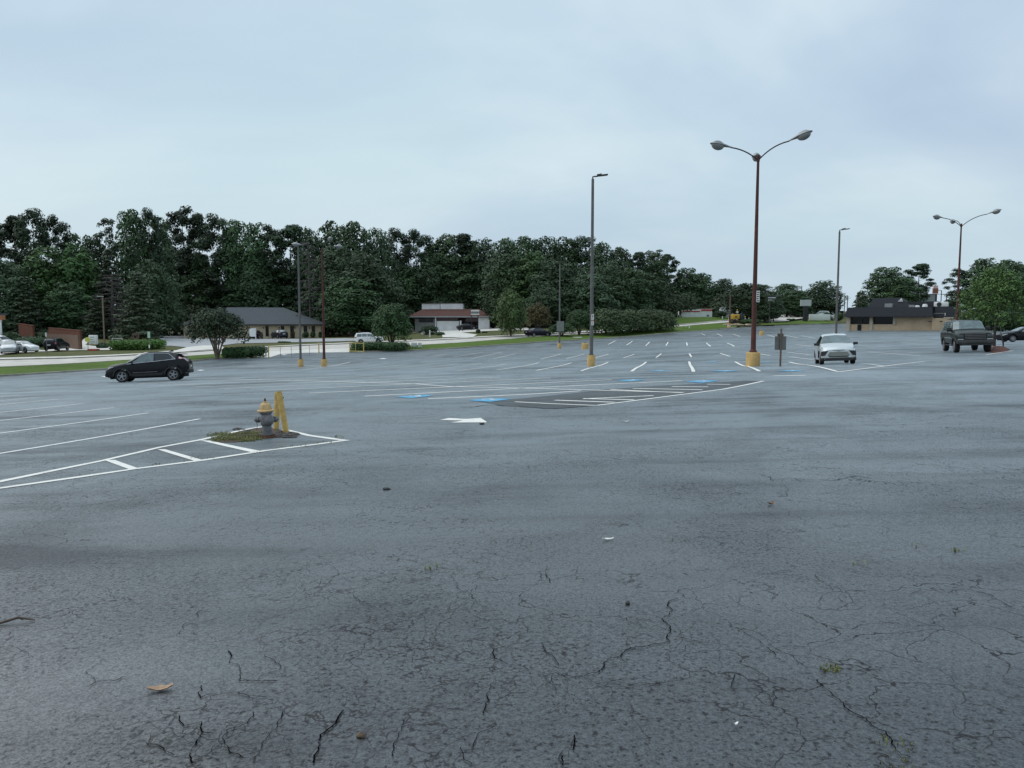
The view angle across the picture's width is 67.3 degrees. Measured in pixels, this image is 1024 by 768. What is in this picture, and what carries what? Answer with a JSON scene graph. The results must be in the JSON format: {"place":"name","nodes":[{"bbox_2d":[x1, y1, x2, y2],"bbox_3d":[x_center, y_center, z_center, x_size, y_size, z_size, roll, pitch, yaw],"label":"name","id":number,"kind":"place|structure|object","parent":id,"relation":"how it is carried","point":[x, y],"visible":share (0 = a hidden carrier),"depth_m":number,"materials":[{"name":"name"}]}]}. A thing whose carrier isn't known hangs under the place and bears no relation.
{"place":"outdoors","nodes":[
{"label":"outdoors","id":0,"kind":"place"},
{"bbox_2d":[0,338,111,354],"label":"forecourt","id":1,"kind":"structure","parent":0,"point":[84,346],"depth_m":113.21,"materials":[{"name":"concrete"}]},
{"bbox_2d":[47,328,81,348],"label":"brick wall","id":2,"kind":"structure","parent":1,"relation":"on","point":[72,338],"depth_m":116.23,"materials":[{"name":"brown brick"}]},
{"bbox_2d":[0,354,250,374],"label":"grass verge","id":3,"kind":"object","parent":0,"point":[46,368],"depth_m":83.28,"materials":[{"name":"green plant"}]},
{"bbox_2d":[181,307,250,358],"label":"tree","id":4,"kind":"object","parent":3,"relation":"on","point":[225,323],"visible":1,"depth_m":92.06,"materials":[{"name":"green plant"}]},
{"bbox_2d":[159,335,354,346],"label":"car park","id":5,"kind":"structure","parent":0,"point":[179,341],"depth_m":135.93,"materials":[{"name":"grey asphalt"}]},
{"bbox_2d":[0,318,728,358],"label":"sidewalk","id":6,"kind":"structure","parent":0,"point":[279,345],"depth_m":121.06,"materials":[{"name":"concrete"}]},
{"bbox_2d":[0,318,748,365],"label":"street","id":7,"kind":"structure","parent":0,"point":[36,362],"depth_m":106.05,"materials":[{"name":"grey asphalt"}]},
{"bbox_2d":[0,318,750,359],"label":"kerb","id":8,"kind":"structure","parent":7,"relation":"on","point":[294,345],"depth_m":120.02,"materials":[{"name":"concrete"}]},
{"bbox_2d":[82,315,777,338],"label":"forest floor","id":9,"kind":"structure","parent":0,"point":[330,332],"depth_m":185.47,"materials":[{"name":"green plant"}]},
{"bbox_2d":[0,215,39,333],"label":"tree","id":10,"kind":"object","parent":9,"relation":"on","point":[6,234],"visible":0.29,"depth_m":159.06,"materials":[{"name":"green plant"}]},
{"bbox_2d":[0,258,45,333],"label":"tree","id":11,"kind":"object","parent":9,"relation":"on","point":[9,282],"visible":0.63,"depth_m":138.25,"materials":[{"name":"green plant"}]},
{"bbox_2d":[2,277,49,333],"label":"tree","id":12,"kind":"object","parent":9,"relation":"on","point":[26,305],"visible":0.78,"depth_m":138.18,"materials":[{"name":"green plant"}]},
{"bbox_2d":[5,208,64,328],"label":"tree","id":13,"kind":"object","parent":9,"relation":"on","point":[20,233],"visible":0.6,"depth_m":154.26,"materials":[{"name":"green plant"}]},
{"bbox_2d":[15,245,77,327],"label":"tree","id":14,"kind":"object","parent":9,"relation":"on","point":[43,274],"visible":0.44,"depth_m":145.14,"materials":[{"name":"green plant"}]},
{"bbox_2d":[31,213,74,262],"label":"tree","id":15,"kind":"object","parent":9,"relation":"on","point":[59,230],"visible":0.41,"depth_m":158.81,"materials":[{"name":"green plant"}]},
{"bbox_2d":[38,282,93,329],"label":"tree","id":16,"kind":"object","parent":9,"relation":"on","point":[67,314],"visible":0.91,"depth_m":141.32,"materials":[{"name":"green plant"}]},
{"bbox_2d":[55,242,101,330],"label":"tree","id":17,"kind":"object","parent":9,"relation":"on","point":[75,270],"visible":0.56,"depth_m":147.49,"materials":[{"name":"green plant"}]},
{"bbox_2d":[78,295,114,337],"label":"tree","id":18,"kind":"object","parent":9,"relation":"on","point":[96,323],"visible":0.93,"depth_m":138.61,"materials":[{"name":"green plant"}]},
{"bbox_2d":[91,217,119,256],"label":"tree","id":19,"kind":"object","parent":9,"relation":"on","point":[96,242],"visible":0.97,"depth_m":157.78,"materials":[{"name":"green plant"}]},
{"bbox_2d":[85,249,134,336],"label":"tree","id":20,"kind":"object","parent":9,"relation":"on","point":[106,262],"visible":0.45,"depth_m":149.61,"materials":[{"name":"green plant"}]},
{"bbox_2d":[106,208,150,332],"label":"tree","id":21,"kind":"object","parent":9,"relation":"on","point":[130,220],"visible":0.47,"depth_m":162.80,"materials":[{"name":"green plant"}]},
{"bbox_2d":[127,207,170,335],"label":"tree","id":22,"kind":"object","parent":9,"relation":"on","point":[149,217],"visible":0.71,"depth_m":163.07,"materials":[{"name":"green plant"}]},
{"bbox_2d":[146,217,181,334],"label":"tree","id":23,"kind":"object","parent":9,"relation":"on","point":[167,246],"visible":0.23,"depth_m":169.29,"materials":[{"name":"green plant"}]},
{"bbox_2d":[163,205,204,295],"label":"tree","id":24,"kind":"object","parent":9,"relation":"on","point":[181,217],"visible":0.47,"depth_m":184.63,"materials":[{"name":"green plant"}]},
{"bbox_2d":[174,259,220,318],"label":"tree","id":25,"kind":"object","parent":9,"relation":"on","point":[198,296],"visible":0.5,"depth_m":182.65,"materials":[{"name":"green plant"}]},
{"bbox_2d":[183,212,216,288],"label":"tree","id":26,"kind":"object","parent":9,"relation":"on","point":[195,219],"visible":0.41,"depth_m":185.52,"materials":[{"name":"green plant"}]},
{"bbox_2d":[189,212,236,307],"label":"tree","id":27,"kind":"object","parent":9,"relation":"on","point":[216,222],"visible":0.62,"depth_m":182.49,"materials":[{"name":"green plant"}]},
{"bbox_2d":[202,253,244,308],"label":"tree","id":28,"kind":"object","parent":9,"relation":"on","point":[214,290],"visible":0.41,"depth_m":180.53,"materials":[{"name":"green plant"}]},
{"bbox_2d":[212,219,252,306],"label":"tree","id":29,"kind":"object","parent":9,"relation":"on","point":[236,230],"visible":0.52,"depth_m":182.39,"materials":[{"name":"green plant"}]},
{"bbox_2d":[231,222,277,306],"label":"tree","id":30,"kind":"object","parent":9,"relation":"on","point":[253,241],"visible":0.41,"depth_m":182.41,"materials":[{"name":"green plant"}]},
{"bbox_2d":[234,253,284,307],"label":"tree","id":31,"kind":"object","parent":9,"relation":"on","point":[253,288],"visible":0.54,"depth_m":180.94,"materials":[{"name":"green plant"}]},
{"bbox_2d":[249,266,295,309],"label":"tree","id":32,"kind":"object","parent":9,"relation":"on","point":[281,299],"visible":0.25,"depth_m":183.53,"materials":[{"name":"green plant"}]},
{"bbox_2d":[257,223,292,296],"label":"tree","id":33,"kind":"object","parent":9,"relation":"on","point":[269,233],"visible":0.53,"depth_m":183.83,"materials":[{"name":"green plant"}]},
{"bbox_2d":[268,224,313,294],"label":"tree","id":34,"kind":"object","parent":9,"relation":"on","point":[292,231],"visible":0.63,"depth_m":183.09,"materials":[{"name":"green plant"}]},
{"bbox_2d":[284,226,324,317],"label":"tree","id":35,"kind":"object","parent":9,"relation":"on","point":[307,235],"visible":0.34,"depth_m":183.18,"materials":[{"name":"green plant"}]},
{"bbox_2d":[312,220,342,283],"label":"tree","id":36,"kind":"object","parent":9,"relation":"on","point":[330,232],"visible":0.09,"depth_m":186.43,"materials":[{"name":"green plant"}]},
{"bbox_2d":[333,221,373,330],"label":"tree","id":37,"kind":"object","parent":9,"relation":"on","point":[353,244],"visible":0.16,"depth_m":179.91,"materials":[{"name":"green plant"}]},
{"bbox_2d":[3,290,750,335],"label":"undergrowth","id":38,"kind":"object","parent":9,"relation":"on","point":[690,305],"visible":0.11,"depth_m":195.95,"materials":[{"name":"green plant"}]},
{"bbox_2d":[361,227,405,332],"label":"tree","id":39,"kind":"object","parent":9,"relation":"on","point":[377,251],"visible":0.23,"depth_m":183.81,"materials":[{"name":"green plant"}]},
{"bbox_2d":[382,227,419,302],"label":"tree","id":40,"kind":"object","parent":9,"relation":"on","point":[396,235],"visible":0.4,"depth_m":202.12,"materials":[{"name":"green plant"}]},
{"bbox_2d":[390,265,426,327],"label":"tree","id":41,"kind":"object","parent":9,"relation":"on","point":[404,282],"visible":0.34,"depth_m":199.50,"materials":[{"name":"green plant"}]},
{"bbox_2d":[392,229,435,284],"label":"tree","id":42,"kind":"object","parent":9,"relation":"on","point":[415,237],"visible":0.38,"depth_m":203.47,"materials":[{"name":"green plant"}]},
{"bbox_2d":[404,254,447,317],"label":"tree","id":43,"kind":"object","parent":9,"relation":"on","point":[432,284],"visible":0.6,"depth_m":199.71,"materials":[{"name":"green plant"}]},
{"bbox_2d":[426,233,473,302],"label":"tree","id":44,"kind":"object","parent":9,"relation":"on","point":[448,244],"visible":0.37,"depth_m":202.22,"materials":[{"name":"green plant"}]},
{"bbox_2d":[441,255,485,317],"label":"tree","id":45,"kind":"object","parent":9,"relation":"on","point":[464,277],"visible":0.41,"depth_m":199.82,"materials":[{"name":"green plant"}]},
{"bbox_2d":[444,233,485,291],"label":"tree","id":46,"kind":"object","parent":9,"relation":"on","point":[464,241],"visible":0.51,"depth_m":202.24,"materials":[{"name":"green plant"}]},
{"bbox_2d":[456,237,494,309],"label":"tree","id":47,"kind":"object","parent":9,"relation":"on","point":[482,256],"visible":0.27,"depth_m":201.34,"materials":[{"name":"green plant"}]},
{"bbox_2d":[475,237,521,322],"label":"tree","id":48,"kind":"object","parent":9,"relation":"on","point":[504,245],"visible":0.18,"depth_m":194.12,"materials":[{"name":"green plant"}]},
{"bbox_2d":[482,254,527,325],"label":"tree","id":49,"kind":"object","parent":9,"relation":"on","point":[502,280],"visible":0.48,"depth_m":174.49,"materials":[{"name":"green plant"}]},
{"bbox_2d":[509,235,543,325],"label":"tree","id":50,"kind":"object","parent":9,"relation":"on","point":[521,243],"visible":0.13,"depth_m":191.34,"materials":[{"name":"green plant"}]},
{"bbox_2d":[512,250,548,326],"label":"tree","id":51,"kind":"object","parent":9,"relation":"on","point":[528,267],"visible":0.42,"depth_m":172.78,"materials":[{"name":"green plant"}]},
{"bbox_2d":[532,236,569,287],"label":"tree","id":52,"kind":"object","parent":9,"relation":"on","point":[547,254],"visible":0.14,"depth_m":192.76,"materials":[{"name":"green plant"}]},
{"bbox_2d":[523,259,583,324],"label":"tree","id":53,"kind":"object","parent":9,"relation":"on","point":[550,270],"visible":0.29,"depth_m":168.22,"materials":[{"name":"green plant"}]},
{"bbox_2d":[546,236,590,275],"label":"tree","id":54,"kind":"object","parent":9,"relation":"on","point":[569,256],"visible":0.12,"depth_m":193.02,"materials":[{"name":"green plant"}]},
{"bbox_2d":[553,262,599,302],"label":"tree","id":55,"kind":"object","parent":9,"relation":"on","point":[578,273],"visible":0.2,"depth_m":169.21,"materials":[{"name":"green plant"}]},
{"bbox_2d":[583,241,618,283],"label":"tree","id":56,"kind":"object","parent":9,"relation":"on","point":[606,259],"visible":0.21,"depth_m":190.98,"materials":[{"name":"green plant"}]},
{"bbox_2d":[594,264,635,304],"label":"tree","id":57,"kind":"object","parent":9,"relation":"on","point":[610,277],"visible":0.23,"depth_m":173.39,"materials":[{"name":"green plant"}]},
{"bbox_2d":[641,249,675,309],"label":"tree","id":58,"kind":"object","parent":9,"relation":"on","point":[653,267],"visible":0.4,"depth_m":197.14,"materials":[{"name":"green plant"}]},
{"bbox_2d":[672,267,704,304],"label":"tree","id":59,"kind":"object","parent":9,"relation":"on","point":[684,283],"visible":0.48,"depth_m":224.59,"materials":[{"name":"green plant"}]},
{"bbox_2d":[687,273,720,306],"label":"tree","id":60,"kind":"object","parent":9,"relation":"on","point":[706,280],"visible":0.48,"depth_m":224.53,"materials":[{"name":"green plant"}]},
{"bbox_2d":[0,312,961,357],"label":"lawn","id":61,"kind":"structure","parent":0,"point":[414,335],"depth_m":123.13,"materials":[{"name":"green plant"}]},
{"bbox_2d":[77,269,129,338],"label":"dead tree","id":62,"kind":"object","parent":61,"relation":"on","point":[112,304],"visible":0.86,"depth_m":140.24,"materials":[{"name":"plant"}]},
{"bbox_2d":[106,272,168,339],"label":"tree","id":63,"kind":"object","parent":61,"relation":"on","point":[141,326],"visible":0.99,"depth_m":136.34,"materials":[{"name":"green plant"}]},
{"bbox_2d":[118,257,187,337],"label":"tree","id":64,"kind":"object","parent":61,"relation":"on","point":[160,296],"visible":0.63,"depth_m":148.32,"materials":[{"name":"green plant"}]},
{"bbox_2d":[179,307,326,338],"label":"brick house","id":65,"kind":"structure","parent":61,"relation":"on","point":[267,321],"depth_m":158.41,"materials":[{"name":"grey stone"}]},
{"bbox_2d":[300,243,356,335],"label":"tree","id":66,"kind":"object","parent":61,"relation":"on","point":[331,265],"visible":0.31,"depth_m":163.81,"materials":[{"name":"green plant"}]},
{"bbox_2d":[318,277,383,336],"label":"tree","id":67,"kind":"object","parent":61,"relation":"on","point":[335,314],"visible":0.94,"depth_m":154.70,"materials":[{"name":"green plant"}]},
{"bbox_2d":[337,252,403,332],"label":"tree","id":68,"kind":"object","parent":61,"relation":"on","point":[359,269],"visible":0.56,"depth_m":159.50,"materials":[{"name":"green plant"}]},
{"bbox_2d":[521,286,571,327],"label":"tree","id":69,"kind":"object","parent":61,"relation":"on","point":[545,294],"visible":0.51,"depth_m":162.37,"materials":[{"name":"green plant"}]},
{"bbox_2d":[550,291,589,324],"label":"tree","id":70,"kind":"object","parent":61,"relation":"on","point":[573,295],"visible":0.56,"depth_m":162.58,"materials":[{"name":"green plant"}]},
{"bbox_2d":[560,273,623,313],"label":"tree","id":71,"kind":"object","parent":61,"relation":"on","point":[603,296],"visible":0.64,"depth_m":164.46,"materials":[{"name":"green plant"}]},
{"bbox_2d":[602,282,638,313],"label":"tree","id":72,"kind":"object","parent":61,"relation":"on","point":[621,296],"visible":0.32,"depth_m":170.51,"materials":[{"name":"green plant"}]},
{"bbox_2d":[619,268,656,313],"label":"tree","id":73,"kind":"object","parent":61,"relation":"on","point":[639,293],"visible":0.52,"depth_m":176.06,"materials":[{"name":"green plant"}]},
{"bbox_2d":[637,273,672,310],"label":"tree","id":74,"kind":"object","parent":61,"relation":"on","point":[658,292],"visible":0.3,"depth_m":182.58,"materials":[{"name":"green plant"}]},
{"bbox_2d":[0,324,1023,767],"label":"parking lot","id":75,"kind":"structure","parent":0,"point":[298,604],"depth_m":5.76,"materials":[{"name":"grey asphalt"}]},
{"bbox_2d":[105,350,193,382],"bbox_3d":[-20.752,-1.038,44.097,4.450,1.755,2.117,-3,3,-14],"label":"suv","id":76,"kind":"object","parent":75,"relation":"on","point":[171,365],"visible":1,"depth_m":43.40,"materials":[{"name":"black paint"}]},
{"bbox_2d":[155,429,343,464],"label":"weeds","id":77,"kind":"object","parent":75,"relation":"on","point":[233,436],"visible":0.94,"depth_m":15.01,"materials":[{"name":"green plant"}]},
{"bbox_2d":[254,398,278,437],"bbox_3d":[-4.796,0.718,15.020,0.483,0.879,0.349,1,7,28],"label":"fire hydrant","id":78,"kind":"object","parent":75,"relation":"on","point":[266,419],"visible":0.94,"depth_m":14.95,"materials":[{"name":"silver metal"}]},
{"bbox_2d":[291,237,341,366],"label":"street lamp","id":79,"kind":"object","parent":75,"relation":"on","point":[323,359],"visible":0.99,"depth_m":76.59,"materials":[{"name":"brown metal"}]},
{"bbox_2d":[350,327,735,351],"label":"kerb","id":80,"kind":"structure","parent":75,"relation":"on","point":[543,341],"depth_m":121.62,"materials":[{"name":"concrete"}]},
{"bbox_2d":[587,173,607,366],"bbox_3d":[5.598,-7.327,50.415,1.246,12.766,0.540,0,5,0],"label":"floodlight pole","id":81,"kind":"object","parent":75,"relation":"on","point":[590,358],"visible":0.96,"depth_m":50.40,"materials":[{"name":"metal"}]},
{"bbox_2d":[710,130,812,366],"bbox_3d":[12.451,-6.772,40.664,4.802,12.051,4.627,0,5,0],"label":"street lamp","id":82,"kind":"object","parent":75,"relation":"on","point":[752,356],"visible":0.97,"depth_m":40.19,"materials":[{"name":"metal"}]},
{"bbox_2d":[814,333,857,364],"bbox_3d":[17.222,-1.896,41.105,2.140,1.628,4.202,-1,2,17],"label":"hatchback","id":83,"kind":"object","parent":75,"relation":"on","point":[834,347],"visible":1,"depth_m":39.54,"materials":[{"name":"silver metal"}]},
{"bbox_2d":[940,318,994,352],"bbox_3d":[30.646,-3.325,51.949,2.556,2.251,6.222,-1,4,20],"label":"suv","id":84,"kind":"object","parent":75,"relation":"on","point":[957,334],"visible":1,"depth_m":50.60,"materials":[{"name":"grey paint"}]},
{"bbox_2d":[954,260,1023,345],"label":"tree","id":85,"kind":"object","parent":75,"relation":"on","point":[1002,293],"visible":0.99,"depth_m":59.28,"materials":[{"name":"green plant"}]},
{"bbox_2d":[979,259,1023,312],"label":"tree","id":86,"kind":"object","parent":75,"relation":"on","point":[1008,266],"visible":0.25,"depth_m":147.33,"materials":[{"name":"green plant"}]},
{"bbox_2d":[0,0,1023,310],"label":"sky","id":87,"kind":"structure","parent":0,"point":[495,120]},
{"bbox_2d":[525,301,551,327],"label":"tree","id":88,"kind":"object","parent":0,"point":[539,314],"visible":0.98,"depth_m":139.81,"materials":[{"name":"brown plant"}]},
{"bbox_2d":[117,311,962,358],"bbox_3d":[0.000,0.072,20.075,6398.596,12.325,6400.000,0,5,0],"label":"ground","id":89,"kind":"structure","parent":0,"point":[844,319],"depth_m":189.40,"materials":[{"name":"green plant"}]},
{"bbox_2d":[409,303,491,331],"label":"white house","id":90,"kind":"structure","parent":89,"relation":"on","point":[435,310],"depth_m":177.87,"materials":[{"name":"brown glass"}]},
{"bbox_2d":[490,288,528,335],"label":"tree","id":91,"kind":"object","parent":89,"relation":"on","point":[509,320],"visible":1,"depth_m":132.52,"materials":[{"name":"green plant"}]},
{"bbox_2d":[717,283,771,318],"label":"tree","id":92,"kind":"object","parent":89,"relation":"on","point":[744,297],"visible":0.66,"depth_m":187.04,"materials":[{"name":"green plant"}]},
{"bbox_2d":[744,293,789,321],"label":"tree","id":93,"kind":"object","parent":89,"relation":"on","point":[764,313],"visible":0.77,"depth_m":182.33,"materials":[{"name":"green plant"}]},
{"bbox_2d":[804,280,849,314],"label":"tree","id":94,"kind":"object","parent":89,"relation":"on","point":[824,299],"visible":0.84,"depth_m":227.50,"materials":[{"name":"green plant"}]},
{"bbox_2d":[861,266,916,305],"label":"tree","id":95,"kind":"object","parent":89,"relation":"on","point":[880,279],"visible":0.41,"depth_m":201.75,"materials":[{"name":"green plant"}]},
{"bbox_2d":[843,298,960,330],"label":"restaurant","id":96,"kind":"structure","parent":89,"relation":"on","point":[889,314],"depth_m":149.61,"materials":[{"name":"beige brick"}]},
{"bbox_2d":[883,277,928,301],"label":"tree","id":97,"kind":"object","parent":89,"relation":"on","point":[908,291],"visible":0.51,"depth_m":196.75,"materials":[{"name":"green plant"}]},
{"bbox_2d":[903,263,936,299],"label":"tree","id":98,"kind":"object","parent":89,"relation":"on","point":[923,270],"visible":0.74,"depth_m":205.25,"materials":[{"name":"green plant"}]},
{"bbox_2d":[948,258,1002,312],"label":"tree","id":99,"kind":"object","parent":89,"relation":"on","point":[979,267],"visible":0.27,"depth_m":187.78,"materials":[{"name":"green plant"}]},
{"bbox_2d":[350,323,736,350],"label":"grass verge","id":100,"kind":"object","parent":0,"point":[587,336],"depth_m":131.52,"materials":[{"name":"green plant"}]},
{"bbox_2d":[350,342,409,350],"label":"hedge","id":101,"kind":"object","parent":100,"relation":"on","point":[388,346],"visible":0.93,"depth_m":110.80,"materials":[{"name":"green plant"}]},
{"bbox_2d":[370,303,413,342],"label":"tree","id":102,"kind":"object","parent":100,"relation":"on","point":[386,320],"visible":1,"depth_m":115.23,"materials":[{"name":"green plant"}]},
{"bbox_2d":[581,307,634,334],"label":"shrub","id":103,"kind":"object","parent":100,"relation":"on","point":[606,319],"visible":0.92,"depth_m":141.42,"materials":[{"name":"green plant"}]},
{"bbox_2d":[609,309,655,332],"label":"shrub","id":104,"kind":"object","parent":100,"relation":"on","point":[633,315],"visible":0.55,"depth_m":144.43,"materials":[{"name":"green plant"}]},
{"bbox_2d":[633,308,670,331],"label":"shrub","id":105,"kind":"object","parent":100,"relation":"on","point":[656,317],"visible":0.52,"depth_m":147.20,"materials":[{"name":"green plant"}]},
{"bbox_2d":[770,314,801,321],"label":"side street","id":106,"kind":"structure","parent":0,"point":[783,318],"depth_m":202.25,"materials":[{"name":"grey asphalt"}]},
{"bbox_2d":[782,290,813,316],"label":"tree","id":107,"kind":"object","parent":106,"relation":"on","point":[794,306],"visible":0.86,"depth_m":222.64,"materials":[{"name":"green plant"}]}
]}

